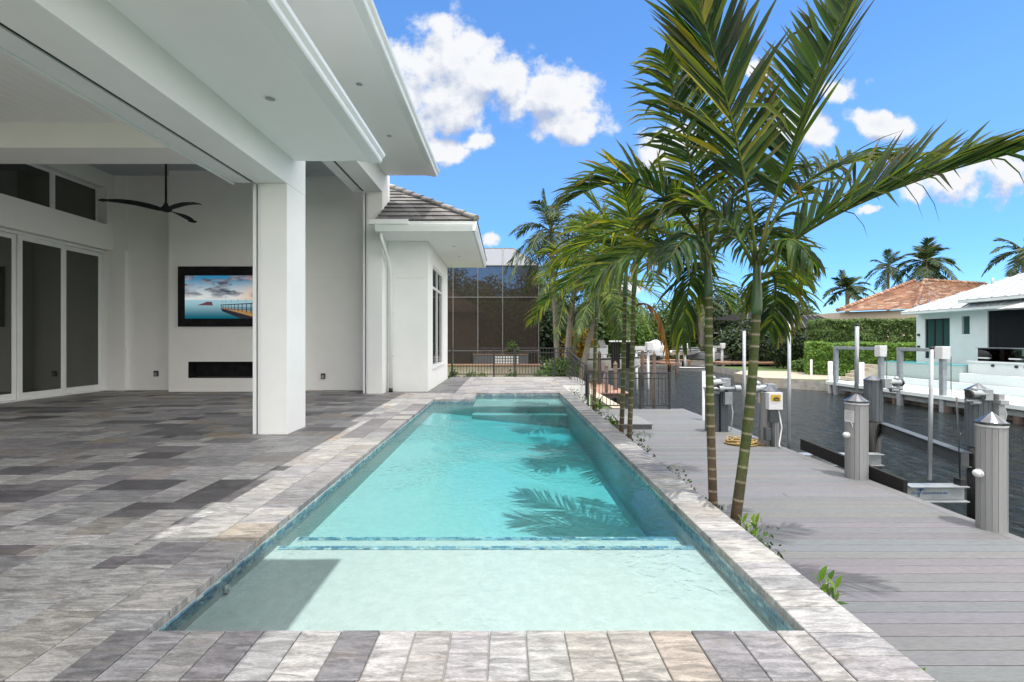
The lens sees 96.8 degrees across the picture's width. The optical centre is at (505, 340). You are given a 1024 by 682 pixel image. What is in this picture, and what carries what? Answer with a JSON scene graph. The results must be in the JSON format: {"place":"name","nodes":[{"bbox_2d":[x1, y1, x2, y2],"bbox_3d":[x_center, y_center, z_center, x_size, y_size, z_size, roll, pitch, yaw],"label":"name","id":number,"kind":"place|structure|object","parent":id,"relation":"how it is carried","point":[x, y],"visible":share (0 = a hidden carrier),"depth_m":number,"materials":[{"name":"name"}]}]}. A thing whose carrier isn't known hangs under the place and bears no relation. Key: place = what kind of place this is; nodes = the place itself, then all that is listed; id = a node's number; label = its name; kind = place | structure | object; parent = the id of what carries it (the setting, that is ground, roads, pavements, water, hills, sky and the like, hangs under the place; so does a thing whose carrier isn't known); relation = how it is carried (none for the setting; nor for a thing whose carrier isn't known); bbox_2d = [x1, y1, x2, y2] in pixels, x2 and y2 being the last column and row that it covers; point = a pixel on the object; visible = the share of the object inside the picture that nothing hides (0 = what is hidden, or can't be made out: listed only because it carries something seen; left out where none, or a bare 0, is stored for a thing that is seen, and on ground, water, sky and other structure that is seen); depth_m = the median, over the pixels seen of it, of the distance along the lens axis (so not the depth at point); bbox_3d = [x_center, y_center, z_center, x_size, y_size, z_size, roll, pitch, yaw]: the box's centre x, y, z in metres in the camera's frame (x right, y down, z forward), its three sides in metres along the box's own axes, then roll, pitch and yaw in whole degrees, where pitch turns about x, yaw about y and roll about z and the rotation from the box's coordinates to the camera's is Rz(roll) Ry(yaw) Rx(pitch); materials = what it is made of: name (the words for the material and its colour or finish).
{"place":"outdoors","nodes":[
{"label":"outdoors","id":0,"kind":"place"},
{"bbox_2d":[0,377,590,635],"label":"patio","id":1,"kind":"structure","parent":0,"point":[94,486],"depth_m":4.79,"materials":[{"name":"stone"}]},
{"bbox_2d":[0,0,486,433],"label":"modern house","id":2,"kind":"structure","parent":1,"relation":"on","point":[324,227],"depth_m":9.74,"materials":[{"name":"paint"}]},
{"bbox_2d":[0,231,15,401],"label":"sliding door","id":3,"kind":"structure","parent":2,"relation":"in","point":[7,240],"depth_m":9.68,"materials":[{"name":"white paint"}]},
{"bbox_2d":[0,164,52,207],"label":"window","id":4,"kind":"structure","parent":2,"relation":"in","point":[33,183],"depth_m":10.09,"materials":[{"name":"glass"}]},
{"bbox_2d":[17,235,64,399],"bbox_3d":[-10.575,-0.515,10.364,0.040,3.570,1.037,0,0,0],"label":"sliding door","id":5,"kind":"structure","parent":2,"relation":"in","point":[40,263],"depth_m":10.33,"materials":[{"name":"white paint"}]},
{"bbox_2d":[53,171,97,220],"bbox_3d":[-10.595,-3.500,11.197,0.050,0.930,1.182,0,0,0],"label":"window","id":6,"kind":"structure","parent":2,"relation":"in","point":[72,196],"depth_m":11.16,"materials":[{"name":"glass"}]},
{"bbox_2d":[65,245,100,393],"bbox_3d":[-10.620,-0.515,11.401,0.040,3.570,1.037,0,0,0],"label":"sliding door","id":7,"kind":"structure","parent":2,"relation":"in","point":[82,267],"depth_m":11.40,"materials":[{"name":"white paint"}]},
{"bbox_2d":[98,164,201,222],"bbox_3d":[-6.334,-3.566,8.722,1.654,2.264,1.562,0,0,0],"label":"ceiling fan","id":8,"kind":"object","parent":2,"relation":"hanging from","point":[165,207],"visible":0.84,"depth_m":8.41},
{"bbox_2d":[178,266,252,326],"bbox_3d":[-7.020,-1.137,11.634,2.714,1.537,0.049,0,0,0],"label":"television","id":9,"kind":"object","parent":2,"relation":"attached to","point":[215,296],"visible":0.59,"depth_m":11.64,"materials":[{"name":"black plastic"}]},
{"bbox_2d":[432,266,444,368],"bbox_3d":[-2.022,-0.665,13.500,0.135,2.870,2.200,0,0,0],"label":"window","id":10,"kind":"structure","parent":2,"relation":"in","point":[437,277],"depth_m":13.51,"materials":[{"name":"white paint"}]},
{"bbox_2d":[451,348,575,376],"bbox_3d":[0.287,0.770,16.450,4.527,1.060,0.055,0,0,0],"label":"pool fence","id":11,"kind":"object","parent":1,"relation":"on","point":[515,352],"visible":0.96,"depth_m":16.43,"materials":[{"name":"black metal"}]},
{"bbox_2d":[448,354,541,376],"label":"raised pool","id":12,"kind":"structure","parent":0,"point":[504,363],"depth_m":25.40,"materials":[{"name":"beige"}]},
{"bbox_2d":[505,340,519,353],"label":"potted plant","id":13,"kind":"object","parent":12,"relation":"on","point":[510,344],"visible":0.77,"depth_m":26.60,"materials":[{"name":"green plant"}]},
{"bbox_2d":[223,377,856,681],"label":"patio bedding","id":14,"kind":"object","parent":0,"point":[525,635],"visible":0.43,"depth_m":1.89,"materials":[{"name":"stone"}]},
{"bbox_2d":[609,340,629,367],"bbox_3d":[4.826,0.557,18.904,1.064,1.161,0.109,0,0,0],"label":"lift curtain","id":15,"kind":"object","parent":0,"point":[615,351],"visible":0.66,"depth_m":18.90,"materials":[{"name":"fabric"}]},
{"bbox_2d":[373,0,1023,313],"label":"sky","id":16,"kind":"structure","parent":0,"point":[509,97],"materials":[{"name":"blue"}]},
{"bbox_2d":[431,345,1012,419],"bbox_3d":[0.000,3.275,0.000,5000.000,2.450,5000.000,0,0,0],"label":"ground","id":17,"kind":"structure","parent":0,"point":[818,385],"depth_m":24.42,"materials":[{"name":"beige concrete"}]},
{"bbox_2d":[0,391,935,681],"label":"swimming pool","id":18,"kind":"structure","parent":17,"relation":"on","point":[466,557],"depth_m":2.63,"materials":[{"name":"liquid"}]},
{"bbox_2d":[194,395,731,603],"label":"pool water","id":19,"kind":"structure","parent":18,"relation":"in","point":[493,411],"depth_m":6.82,"materials":[{"name":"liquid"}]},
{"bbox_2d":[448,248,538,363],"bbox_3d":[-1.323,-2.317,32.475,6.625,7.835,11.050,0,0,0],"label":"screened pool cage","id":20,"kind":"object","parent":17,"relation":"on","point":[488,307],"visible":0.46,"depth_m":27.00,"materials":[{"name":"brown metal"}]},
{"bbox_2d":[503,187,584,359],"bbox_3d":[2.215,-2.880,23.034,4.781,9.872,4.835,0,0,0],"label":"queen palm","id":21,"kind":"object","parent":17,"relation":"on","point":[534,245],"visible":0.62,"depth_m":22.74,"materials":[{"name":"plant"}]},
{"bbox_2d":[539,269,566,361],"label":"broadleaf tree","id":22,"kind":"object","parent":17,"relation":"on","point":[541,286],"visible":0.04,"depth_m":40.16,"materials":[{"name":"green plant"}]},
{"bbox_2d":[542,356,583,380],"bbox_3d":[2.838,1.432,22.298,2.205,1.447,2.312,0,0,0],"label":"green shrub","id":23,"kind":"object","parent":17,"relation":"on","point":[560,366],"visible":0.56,"depth_m":21.80,"materials":[{"name":"green plant"}]},
{"bbox_2d":[539,296,593,364],"bbox_3d":[4.349,-0.746,34.175,5.126,5.601,4.999,0,0,28],"label":"broadleaf tree","id":24,"kind":"object","parent":17,"relation":"on","point":[547,334],"visible":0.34,"depth_m":32.92,"materials":[{"name":"green plant"}]},
{"bbox_2d":[562,385,589,406],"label":"patio retaining wall","id":25,"kind":"structure","parent":17,"relation":"on","point":[581,389],"depth_m":13.58,"materials":[{"name":"paint"}]},
{"bbox_2d":[566,348,586,399],"bbox_3d":[2.274,0.992,14.867,0.058,1.457,3.076,0,0,-3],"label":"stair railing","id":26,"kind":"object","parent":25,"relation":"on","point":[585,373],"visible":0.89,"depth_m":14.19,"materials":[{"name":"black metal"}]},
{"bbox_2d":[526,230,627,376],"bbox_3d":[3.505,-1.629,22.563,4.934,7.385,5.117,0,0,23],"label":"queen palm","id":27,"kind":"object","parent":17,"relation":"on","point":[572,307],"visible":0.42,"depth_m":21.91,"materials":[{"name":"plant"}]},
{"bbox_2d":[560,327,597,359],"bbox_3d":[3.835,0.616,23.897,2.067,3.206,2.026,0,0,0],"label":"flowering shrub","id":28,"kind":"object","parent":17,"relation":"on","point":[579,352],"visible":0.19,"depth_m":23.52,"materials":[{"name":"green plant"}]},
{"bbox_2d":[540,362,619,408],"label":"seawall","id":29,"kind":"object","parent":17,"relation":"on","point":[608,401],"visible":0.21,"depth_m":14.95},
{"bbox_2d":[576,296,637,356],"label":"broadleaf tree","id":30,"kind":"object","parent":17,"relation":"on","point":[602,333],"visible":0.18,"depth_m":43.78,"materials":[{"name":"green plant"}]},
{"bbox_2d":[561,252,657,379],"bbox_3d":[4.825,-1.129,21.440,4.533,6.425,4.566,0,0,0],"label":"queen palm","id":31,"kind":"object","parent":17,"relation":"on","point":[590,337],"visible":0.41,"depth_m":21.19,"materials":[{"name":"plant"}]},
{"bbox_2d":[605,303,660,355],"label":"broadleaf tree","id":32,"kind":"object","parent":17,"relation":"on","point":[639,337],"visible":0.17,"depth_m":47.91,"materials":[{"name":"green plant"}]},
{"bbox_2d":[540,336,760,359],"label":"bank shrubbery","id":33,"kind":"object","parent":17,"relation":"on","point":[694,345],"visible":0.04,"depth_m":49.47,"materials":[{"name":"green plant"}]},
{"bbox_2d":[637,298,704,348],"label":"broadleaf tree","id":34,"kind":"object","parent":17,"relation":"on","point":[664,322],"visible":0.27,"depth_m":50.69,"materials":[{"name":"green plant"}]},
{"bbox_2d":[677,281,728,351],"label":"coconut palm","id":35,"kind":"object","parent":17,"relation":"on","point":[701,340],"visible":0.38,"depth_m":49.71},
{"bbox_2d":[693,282,746,350],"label":"broadleaf tree","id":36,"kind":"object","parent":17,"relation":"on","point":[717,299],"visible":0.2,"depth_m":53.57,"materials":[{"name":"green plant"}]},
{"bbox_2d":[715,316,770,364],"bbox_3d":[21.043,-0.054,39.816,5.727,4.310,5.278,0,0,0],"label":"round shrub","id":37,"kind":"object","parent":17,"relation":"on","point":[733,335],"visible":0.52,"depth_m":38.91,"materials":[{"name":"green plant"}]},
{"bbox_2d":[713,310,799,360],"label":"house roof","id":38,"kind":"structure","parent":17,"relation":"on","point":[730,317],"depth_m":42.93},
{"bbox_2d":[716,280,811,360],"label":"broadleaf tree","id":39,"kind":"object","parent":17,"relation":"on","point":[799,306],"visible":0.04,"depth_m":45.74,"materials":[{"name":"green plant"}]},
{"bbox_2d":[755,381,776,440],"bbox_3d":[5.035,2.641,9.012,0.501,3.719,0.355,0,0,0],"label":"hoist unit","id":40,"kind":"object","parent":17,"relation":"on","point":[758,392],"visible":0.18,"depth_m":8.91,"materials":[{"name":"metal"}]},
{"bbox_2d":[760,385,779,445],"bbox_3d":[5.080,2.672,8.750,0.324,3.657,0.324,0,0,0],"label":"clad piling","id":41,"kind":"object","parent":17,"relation":"on","point":[764,422],"visible":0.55,"depth_m":8.68,"materials":[{"name":"grey plastic"}]},
{"bbox_2d":[766,326,807,367],"bbox_3d":[21.237,0.441,34.008,3.102,3.376,2.937,0,0,28],"label":"round shrub","id":42,"kind":"object","parent":17,"relation":"on","point":[779,355],"visible":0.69,"depth_m":33.45,"materials":[{"name":"green plant"}]},
{"bbox_2d":[791,358,813,371],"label":"round shrub","id":43,"kind":"object","parent":17,"relation":"on","point":[797,365],"visible":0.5,"depth_m":29.43,"materials":[{"name":"green plant"}]},
{"bbox_2d":[597,409,1023,681],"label":"dock","id":44,"kind":"object","parent":17,"relation":"on","point":[936,591],"visible":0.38,"depth_m":4.35,"materials":[{"name":"grey wood"}]},
{"bbox_2d":[602,416,652,428],"bbox_3d":[2.650,1.921,10.748,1.295,0.123,1.091,0,0,0],"label":"dock step","id":45,"kind":"object","parent":44,"relation":"on","point":[638,422],"visible":0.44,"depth_m":10.25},
{"bbox_2d":[587,372,670,408],"bbox_3d":[3.590,1.450,13.280,2.435,1.070,0.055,0,0,0],"label":"dock fence","id":46,"kind":"object","parent":44,"relation":"on","point":[654,378],"visible":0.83,"depth_m":13.27,"materials":[{"name":"black metal"}]},
{"bbox_2d":[705,376,741,431],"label":"hoist tower","id":47,"kind":"structure","parent":44,"relation":"attached to","point":[723,398],"depth_m":9.90,"materials":[{"name":"metal"}]},
{"bbox_2d":[724,436,765,445],"bbox_3d":[4.616,1.917,8.759,0.785,0.123,0.503,0,0,0],"label":"garden hose","id":48,"kind":"object","parent":44,"relation":"on","point":[735,440],"visible":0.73,"depth_m":8.66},
{"bbox_2d":[763,392,782,447],"bbox_3d":[5.008,1.472,8.495,0.304,1.027,0.210,0,0,0],"label":"control box","id":49,"kind":"object","parent":44,"relation":"on","point":[774,403],"visible":1,"depth_m":8.48,"materials":[{"name":"white plastic"}]},
{"bbox_2d":[787,321,790,449],"bbox_3d":[5.267,0.931,8.450,0.065,2.775,0.065,0,0,0],"label":"guide pole","id":50,"kind":"object","parent":44,"relation":"attached to","point":[788,395],"visible":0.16,"depth_m":8.43,"materials":[{"name":"metal"}]},
{"bbox_2d":[784,315,848,338],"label":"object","id":51,"kind":"structure","parent":17,"relation":"on","point":[805,318],"depth_m":37.34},
{"bbox_2d":[822,269,875,311],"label":"coconut palm","id":52,"kind":"object","parent":17,"relation":"on","point":[844,282],"visible":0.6,"depth_m":54.82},
{"bbox_2d":[843,393,869,480],"bbox_3d":[5.086,2.630,6.596,0.304,3.740,0.314,0,0,42],"label":"clad piling","id":53,"kind":"object","parent":17,"relation":"on","point":[856,420],"visible":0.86,"depth_m":6.50,"materials":[{"name":"grey plastic"}]},
{"bbox_2d":[854,324,859,390],"bbox_3d":[5.097,0.235,6.600,0.065,0.970,0.058,0,0,0],"label":"guide pole","id":54,"kind":"object","parent":53,"relation":"on","point":[856,375],"visible":1,"depth_m":6.58,"materials":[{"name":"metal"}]},
{"bbox_2d":[803,341,915,375],"bbox_3d":[21.018,1.090,26.579,6.089,2.266,1.949,0,0,28],"label":"clipped hedge","id":55,"kind":"object","parent":17,"relation":"on","point":[819,354],"visible":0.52,"depth_m":26.43,"materials":[{"name":"green plant"}]},
{"bbox_2d":[833,346,886,401],"bbox_3d":[15.700,2.045,20.169,0.300,3.709,2.962,0,0,0],"label":"lift gantry","id":56,"kind":"object","parent":17,"relation":"on","point":[880,352],"visible":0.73,"depth_m":19.91,"materials":[{"name":"grey metal"}]},
{"bbox_2d":[805,317,915,370],"bbox_3d":[24.723,0.317,30.044,8.252,3.890,2.291,0,0,15],"label":"clipped hedge","id":57,"kind":"object","parent":17,"relation":"on","point":[847,327],"visible":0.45,"depth_m":29.57,"materials":[{"name":"green plant"}]},
{"bbox_2d":[863,375,882,469],"bbox_3d":[7.189,2.581,8.900,0.316,3.837,0.316,0,0,0],"label":"lift piling","id":58,"kind":"object","parent":17,"relation":"on","point":[875,390],"visible":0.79,"depth_m":8.78,"materials":[{"name":"plastic"}]},
{"bbox_2d":[772,278,987,360],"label":"tiled house","id":59,"kind":"structure","parent":17,"relation":"on","point":[893,300],"depth_m":37.55,"materials":[{"name":"tile"}]},
{"bbox_2d":[864,248,912,310],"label":"coconut palm","id":60,"kind":"object","parent":17,"relation":"on","point":[889,270],"visible":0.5,"depth_m":61.64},
{"bbox_2d":[825,360,1023,424],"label":"terrace","id":61,"kind":"structure","parent":17,"relation":"on","point":[1006,379],"depth_m":17.14,"materials":[{"name":"concrete"}]},
{"bbox_2d":[840,364,877,380],"bbox_3d":[17.625,1.561,22.650,1.250,0.798,0.900,0,0,0],"label":"stair","id":62,"kind":"object","parent":61,"relation":"on","point":[870,369],"visible":0.56,"depth_m":22.36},
{"bbox_2d":[896,346,951,411],"bbox_3d":[15.700,2.045,17.069,0.300,3.709,2.162,0,0,0],"label":"lift gantry","id":63,"kind":"object","parent":61,"relation":"attached to","point":[942,354],"visible":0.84,"depth_m":16.36,"materials":[{"name":"grey metal"}]},
{"bbox_2d":[975,347,1023,362],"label":"glass railing","id":64,"kind":"object","parent":61,"relation":"on","point":[999,354],"visible":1,"depth_m":17.29,"materials":[{"name":"glass"}]},
{"bbox_2d":[998,302,1023,309],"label":"parasol","id":65,"kind":"object","parent":61,"relation":"on","point":[1019,306],"visible":1,"depth_m":16.77,"materials":[{"name":"fabric"}]},
{"bbox_2d":[884,361,967,381],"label":"infinity pool","id":66,"kind":"structure","parent":17,"relation":"on","point":[916,369],"depth_m":20.01,"materials":[{"name":"tile"}]},
{"bbox_2d":[892,237,963,300],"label":"coconut palm","id":67,"kind":"object","parent":17,"relation":"on","point":[929,267],"visible":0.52,"depth_m":57.36,"materials":[{"name":"plant"}]},
{"bbox_2d":[901,273,1023,363],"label":"waterfront house","id":68,"kind":"structure","parent":17,"relation":"on","point":[963,324],"depth_m":19.44,"materials":[{"name":"white paint"}]},
{"bbox_2d":[926,318,949,358],"bbox_3d":[20.090,-0.110,21.090,0.080,1.860,1.220,0,0,0],"label":"glass door","id":69,"kind":"structure","parent":68,"relation":"in","point":[937,330],"depth_m":21.17,"materials":[{"name":"teal"}]},
{"bbox_2d":[964,316,969,333],"bbox_3d":[20.115,-0.690,19.775,0.030,0.780,0.350,0,0,0],"label":"window","id":70,"kind":"structure","parent":68,"relation":"in","point":[966,318],"depth_m":19.81,"materials":[{"name":"teal glass"}]},
{"bbox_2d":[964,383,991,519],"bbox_3d":[6.597,2.544,6.350,0.286,3.912,0.286,0,0,0],"label":"lift piling","id":71,"kind":"object","parent":17,"relation":"on","point":[972,413],"visible":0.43,"depth_m":6.33,"materials":[{"name":"plastic"}]},
{"bbox_2d":[800,376,1009,502],"bbox_3d":[6.435,1.444,7.447,2.380,1.641,2.955,0,0,0],"label":"lift","id":72,"kind":"object","parent":71,"relation":"attached to","point":[958,456],"visible":0.97,"depth_m":6.38,"materials":[{"name":"metal"}]},
{"bbox_2d":[927,347,934,479],"bbox_3d":[5.655,0.962,6.050,0.081,1.773,0.054,0,0,0],"label":"guide pole","id":73,"kind":"object","parent":72,"relation":"on","point":[930,411],"visible":1,"depth_m":6.03,"materials":[{"name":"metal"}]},
{"bbox_2d":[972,412,1009,532],"bbox_3d":[5.132,2.625,4.804,0.284,3.750,0.264,0,0,-36],"label":"clad piling","id":74,"kind":"object","parent":17,"relation":"on","point":[990,472],"visible":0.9,"depth_m":4.73,"materials":[{"name":"grey plastic"}]},
{"bbox_2d":[981,237,1023,277],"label":"coconut palm","id":75,"kind":"object","parent":17,"relation":"on","point":[1019,256],"visible":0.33,"depth_m":40.69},
{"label":"planting bed","id":76,"kind":"structure","parent":17,"relation":"on","visible":0},
{"bbox_2d":[523,206,676,409],"bbox_3d":[1.980,-0.550,9.380,3.200,4.640,3.541,0,0,0],"label":"christmas palm","id":77,"kind":"object","parent":76,"relation":"on","point":[609,305],"visible":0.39,"depth_m":9.12,"materials":[{"name":"green plant"}]},
{"bbox_2d":[546,175,727,433],"bbox_3d":[1.869,-0.356,6.686,2.533,4.254,2.903,0,0,0],"label":"christmas palm","id":78,"kind":"object","parent":76,"relation":"on","point":[650,276],"visible":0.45,"depth_m":6.72,"materials":[{"name":"green plant"}]},
{"bbox_2d":[554,163,744,438],"bbox_3d":[1.958,-0.352,6.418,2.410,4.247,2.728,0,0,37],"label":"christmas palm","id":79,"kind":"object","parent":76,"relation":"on","point":[624,190],"visible":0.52,"depth_m":6.43,"materials":[{"name":"green plant"}]},
{"bbox_2d":[568,389,784,558],"bbox_3d":[1.805,1.492,7.172,0.330,0.586,11.681,0,0,0],"label":"ground cover","id":80,"kind":"object","parent":76,"relation":"on","point":[744,527],"visible":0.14,"depth_m":4.77,"materials":[{"name":"green plant"}]},
{"bbox_2d":[543,43,827,507],"bbox_3d":[1.832,-0.527,4.106,2.972,4.601,1.962,0,0,0],"label":"christmas palm","id":81,"kind":"object","parent":76,"relation":"on","point":[668,252],"visible":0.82,"depth_m":3.84,"materials":[{"name":"green plant"}]},
{"bbox_2d":[738,513,764,543],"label":"young plant","id":82,"kind":"object","parent":76,"relation":"on","point":[755,531],"visible":0.45,"depth_m":3.42,"materials":[{"name":"green plant"}]},
{"bbox_2d":[629,0,1023,525],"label":"christmas palm","id":83,"kind":"object","parent":76,"relation":"on","point":[694,42],"visible":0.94,"depth_m":3.50,"materials":[{"name":"green plant"}]},
{"bbox_2d":[812,565,847,604],"bbox_3d":[1.831,1.527,2.555,0.178,0.487,0.202,0,0,22],"label":"young plant","id":84,"kind":"object","parent":76,"relation":"on","point":[827,588],"visible":0.41,"depth_m":2.58,"materials":[{"name":"green plant"}]},
{"bbox_2d":[734,370,839,387],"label":"sand bank","id":85,"kind":"structure","parent":0,"point":[773,377],"depth_m":25.87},
{"bbox_2d":[551,365,1023,537],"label":"canal water","id":86,"kind":"structure","parent":0,"point":[817,416],"depth_m":13.88,"materials":[{"name":"black liquid"}]},
{"bbox_2d":[589,345,607,381],"bbox_3d":[4.635,1.878,23.000,0.995,3.345,0.360,0,0,0],"label":"dock hoist","id":87,"kind":"object","parent":86,"relation":"in","point":[601,374],"visible":0.17,"depth_m":22.91,"materials":[{"name":"white metal"}]},
{"bbox_2d":[560,340,640,371],"bbox_3d":[4.666,0.757,22.734,1.782,1.630,4.969,0,0,-36],"label":"motor boat","id":88,"kind":"object","parent":87,"relation":"on","point":[602,349],"visible":0.34,"depth_m":22.01,"materials":[{"name":"white plastic"}]},
{"bbox_2d":[597,351,600,383],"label":"wooden piling","id":89,"kind":"object","parent":86,"relation":"in","point":[599,367],"visible":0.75,"depth_m":20.92,"materials":[{"name":"brown wood"}]},
{"bbox_2d":[589,379,627,397],"bbox_3d":[4.155,2.085,21.225,1.182,0.200,7.642,0,0,0],"label":"wooden dock","id":90,"kind":"object","parent":86,"relation":"on","point":[599,390],"visible":0.29,"depth_m":18.23,"materials":[{"name":"brown wood"}]},
{"bbox_2d":[613,361,617,402],"bbox_3d":[4.454,2.555,18.500,0.191,3.490,0.181,0,0,0],"label":"wooden piling","id":91,"kind":"object","parent":86,"relation":"in","point":[615,364],"visible":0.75,"depth_m":18.43,"materials":[{"name":"brown wood"}]},
{"bbox_2d":[641,350,643,383],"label":"wooden piling","id":92,"kind":"object","parent":86,"relation":"in","point":[642,360],"visible":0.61,"depth_m":26.91,"materials":[{"name":"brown wood"}]},
{"bbox_2d":[635,342,652,388],"bbox_3d":[7.238,1.798,24.000,0.983,3.504,0.360,0,0,0],"label":"dock hoist","id":93,"kind":"object","parent":86,"relation":"in","point":[648,347],"visible":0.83,"depth_m":23.93,"materials":[{"name":"white metal"}]},
{"bbox_2d":[652,351,655,408],"bbox_3d":[5.056,2.311,15.500,0.131,3.978,0.125,0,0,0],"label":"wooden piling","id":94,"kind":"object","parent":86,"relation":"in","point":[654,364],"visible":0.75,"depth_m":15.46,"materials":[{"name":"brown wood"}]},
{"bbox_2d":[640,362,678,373],"bbox_3d":[11.300,3.010,36.797,4.791,2.580,2.132,0,0,5],"label":"wooden dock","id":95,"kind":"object","parent":86,"relation":"in","point":[669,367],"visible":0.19,"depth_m":35.71,"materials":[{"name":"brown wood"}]},
{"bbox_2d":[638,340,664,360],"bbox_3d":[11.276,0.674,34.491,1.832,1.600,5.018,0,0,8],"label":"wrapped boat","id":96,"kind":"object","parent":95,"relation":"on","point":[657,349],"visible":0.57,"depth_m":32.74,"materials":[{"name":"white plastic"}]},
{"bbox_2d":[640,359,691,366],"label":"wooden dock","id":97,"kind":"object","parent":86,"relation":"in","point":[682,361],"visible":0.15,"depth_m":40.93,"materials":[{"name":"brown wood"}]},
{"bbox_2d":[679,365,717,371],"bbox_3d":[16.319,2.349,38.495,3.419,0.750,1.382,0,0,35],"label":"skiff","id":98,"kind":"object","parent":86,"relation":"on","point":[700,369],"visible":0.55,"depth_m":38.36,"materials":[{"name":"metal"}]},
{"bbox_2d":[702,371,705,420],"bbox_3d":[4.971,2.626,11.363,0.106,3.747,0.184,0,0,15],"label":"white piling","id":99,"kind":"object","parent":86,"relation":"in","point":[703,395],"visible":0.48,"depth_m":11.36,"materials":[{"name":"plastic"}]},
{"bbox_2d":[687,342,732,360],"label":"moored boat","id":100,"kind":"object","parent":86,"relation":"on","point":[700,356],"visible":0.28,"depth_m":43.02,"materials":[{"name":"white metal"}]},
{"bbox_2d":[670,347,699,355],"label":"dinghy","id":101,"kind":"object","parent":100,"relation":"on","point":[693,352],"visible":0.69,"depth_m":43.06,"materials":[{"name":"white plastic"}]},
{"bbox_2d":[713,343,724,364],"bbox_3d":[18.210,1.868,39.000,1.127,3.364,0.360,0,0,0],"label":"dock hoist","id":102,"kind":"object","parent":86,"relation":"in","point":[722,346],"visible":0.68,"depth_m":38.90,"materials":[{"name":"white metal"}]},
{"bbox_2d":[713,361,773,366],"bbox_3d":[19.900,3.010,37.650,5.492,2.580,2.871,0,0,5],"label":"wooden dock","id":103,"kind":"object","parent":86,"relation":"in","point":[722,363],"visible":0.22,"depth_m":36.47,"materials":[{"name":"brown wood"}]},
{"bbox_2d":[742,329,745,424],"bbox_3d":[5.400,1.040,10.300,0.076,2.620,0.076,0,0,0],"label":"guide pole","id":104,"kind":"object","parent":86,"relation":"in","point":[743,365],"visible":0.83,"depth_m":10.28,"materials":[{"name":"metal"}]},
{"bbox_2d":[828,361,832,392],"bbox_3d":[15.913,2.348,22.300,0.200,2.704,0.190,0,0,0],"label":"mooring post","id":105,"kind":"object","parent":86,"relation":"in","point":[830,374],"visible":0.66,"depth_m":22.22,"materials":[{"name":"white plastic"}]},
{"bbox_2d":[859,362,863,396],"bbox_3d":[16.042,2.328,20.500,0.200,2.745,0.190,0,0,0],"label":"mooring post","id":106,"kind":"object","parent":86,"relation":"in","point":[861,371],"visible":0.31,"depth_m":20.43,"materials":[{"name":"white plastic"}]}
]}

